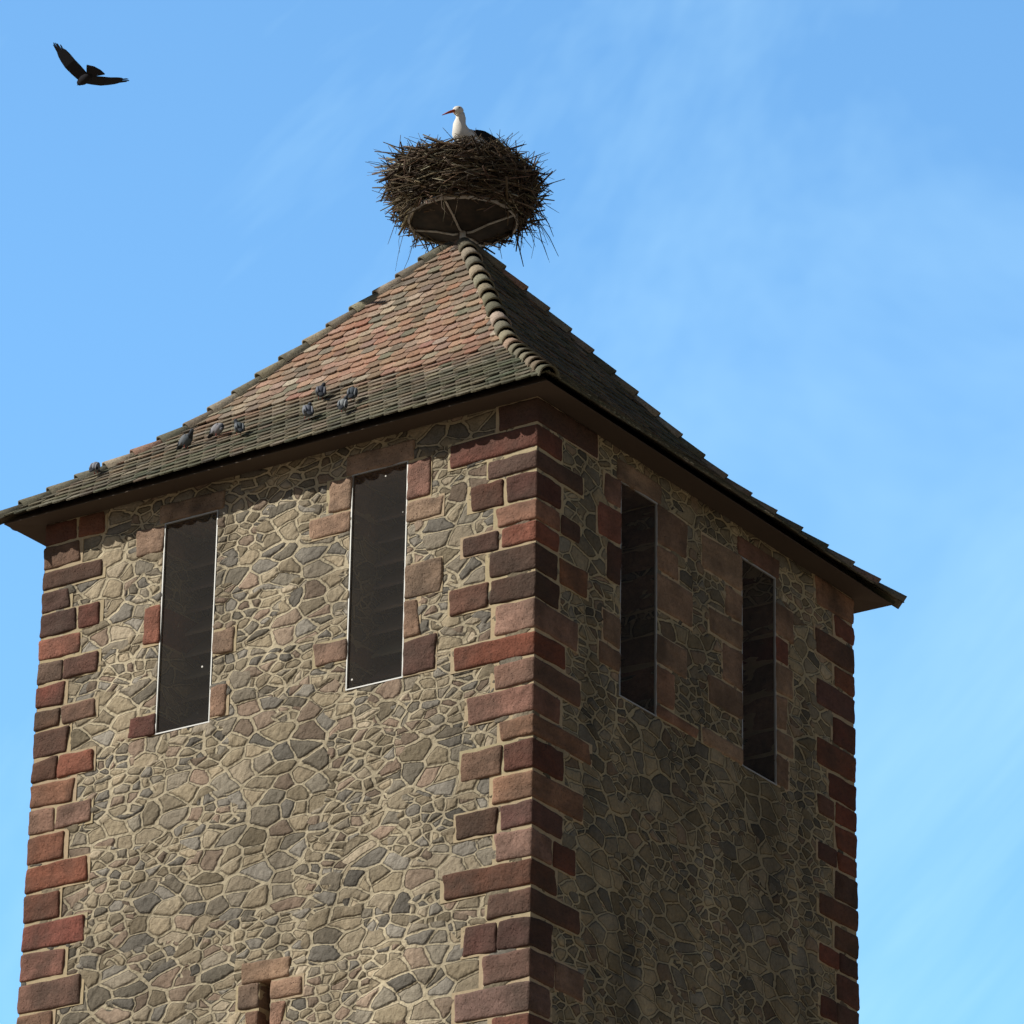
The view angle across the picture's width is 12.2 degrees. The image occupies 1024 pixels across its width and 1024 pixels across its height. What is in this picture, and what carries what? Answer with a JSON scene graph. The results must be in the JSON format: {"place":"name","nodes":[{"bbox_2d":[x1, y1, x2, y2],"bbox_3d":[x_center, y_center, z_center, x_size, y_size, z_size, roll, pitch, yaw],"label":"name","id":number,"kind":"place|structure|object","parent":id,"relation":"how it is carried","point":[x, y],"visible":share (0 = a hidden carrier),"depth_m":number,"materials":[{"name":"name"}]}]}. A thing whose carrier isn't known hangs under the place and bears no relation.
{"place":"outdoors","nodes":[
{"label":"outdoors","id":0,"kind":"place"},
{"bbox_2d":[53,42,128,85],"bbox_3d":[-4.510,-4.765,51.641,0.535,0.401,0.811,-14,-27,31],"label":"flying bird","id":1,"kind":"object","parent":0,"point":[76,70],"visible":1,"depth_m":51.55},
{"bbox_2d":[400,515,405,676],"bbox_3d":[-0.651,4.297,48.662,4.200,7.980,4.200,-14,-27,31],"label":"tower interior","id":2,"kind":"object","parent":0,"point":[403,586],"depth_m":47.79,"materials":[{"name":"black"}]},
{"bbox_2d":[21,403,855,1023],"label":"tower walls","id":3,"kind":"structure","parent":0,"point":[297,807],"depth_m":46.85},
{"bbox_2d":[181,501,622,724],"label":"louver slats","id":4,"kind":"object","parent":3,"relation":"on","point":[391,645],"visible":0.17,"depth_m":47.64,"materials":[{"name":"brown wood"}]},
{"bbox_2d":[16,397,859,1023],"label":"sandstone dressings","id":5,"kind":"structure","parent":3,"relation":"attached to","point":[674,599],"depth_m":47.27,"materials":[{"name":"red stone"}]},
{"bbox_2d":[19,396,857,1023],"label":"mortar beds","id":6,"kind":"object","parent":3,"relation":"in","point":[751,664],"visible":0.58,"depth_m":47.19,"materials":[{"name":"beige concrete"}]},
{"bbox_2d":[4,342,891,613],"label":"roof eaves","id":7,"kind":"object","parent":3,"relation":"on","point":[630,442],"visible":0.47,"depth_m":48.15,"materials":[{"name":"brown wood"}]},
{"bbox_2d":[0,238,903,603],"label":"roof tiles","id":8,"kind":"object","parent":3,"relation":"on","point":[422,336],"visible":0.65,"depth_m":49.51,"materials":[{"name":"brown tile"}]},
{"bbox_2d":[89,462,99,473],"bbox_3d":[-4.299,-0.442,49.681,0.097,0.179,0.274,-7,-24,18],"label":"pigeon","id":9,"kind":"object","parent":8,"relation":"on","point":[94,467],"visible":1,"depth_m":49.62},
{"bbox_2d":[176,429,193,449],"bbox_3d":[-3.340,-0.726,49.213,0.113,0.178,0.346,16,-27,-31],"label":"pigeon","id":10,"kind":"object","parent":8,"relation":"on","point":[185,440],"visible":1,"depth_m":49.15,"materials":[{"name":"grey"}]},
{"bbox_2d":[207,423,223,437],"bbox_3d":[-3.019,-0.830,49.194,0.103,0.136,0.315,18,-29,-34],"label":"pigeon","id":11,"kind":"object","parent":8,"relation":"on","point":[216,429],"visible":1,"depth_m":49.15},
{"bbox_2d":[234,419,244,435],"bbox_3d":[-2.761,-0.870,48.738,0.106,0.233,0.259,5,-24,-9],"label":"pigeon","id":12,"kind":"object","parent":8,"relation":"on","point":[239,427],"visible":1,"depth_m":48.69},
{"bbox_2d":[302,402,313,419],"bbox_3d":[-2.043,-1.030,48.186,0.114,0.246,0.280,6,-24,-12],"label":"pigeon","id":13,"kind":"object","parent":8,"relation":"on","point":[307,410],"visible":1,"depth_m":48.13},
{"bbox_2d":[316,383,325,399],"bbox_3d":[-1.943,-1.242,48.948,0.112,0.252,0.264,4,-23,-7],"label":"pigeon","id":14,"kind":"object","parent":8,"relation":"on","point":[320,390],"visible":1,"depth_m":48.89,"materials":[{"name":"grey"}]},
{"bbox_2d":[337,395,347,411],"bbox_3d":[-1.681,-1.080,47.786,0.103,0.242,0.234,-2,-23,7],"label":"pigeon","id":15,"kind":"object","parent":8,"relation":"on","point":[342,404],"visible":1,"depth_m":47.74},
{"bbox_2d":[347,386,357,398],"bbox_3d":[-1.599,-1.191,48.179,0.110,0.224,0.249,-3,-23,8],"label":"pigeon","id":16,"kind":"object","parent":8,"relation":"on","point":[352,392],"visible":1,"depth_m":48.13,"materials":[{"name":"grey"}]},
{"bbox_2d":[0,237,906,608],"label":"ridge tiles","id":17,"kind":"object","parent":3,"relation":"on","point":[498,321],"visible":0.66,"depth_m":50.80,"materials":[{"name":"brown tile"}]},
{"bbox_2d":[408,193,517,246],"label":"nest platform","id":18,"kind":"structure","parent":17,"relation":"on","point":[473,224],"depth_m":51.70,"materials":[{"name":"metal"}]},
{"bbox_2d":[155,461,776,785],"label":"belfry net frames","id":19,"kind":"structure","parent":3,"relation":"on","point":[655,621],"depth_m":47.73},
{"bbox_2d":[367,126,563,270],"bbox_3d":[-0.511,-3.250,51.851,2.146,1.381,2.117,-14,-27,31],"label":"stork nest","id":20,"kind":"object","parent":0,"point":[419,172],"visible":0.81,"depth_m":51.46,"materials":[{"name":"brown wood"}]},
{"bbox_2d":[442,106,504,147],"bbox_3d":[-0.375,-3.904,52.215,1.102,0.884,0.362,20,-30,-37],"label":"white stork","id":21,"kind":"object","parent":20,"relation":"on","point":[460,128],"visible":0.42,"depth_m":52.08},
{"bbox_2d":[0,0,1023,1023],"label":"sky","id":22,"kind":"structure","parent":0,"point":[794,228],"materials":[{"name":"blue"}]}
]}

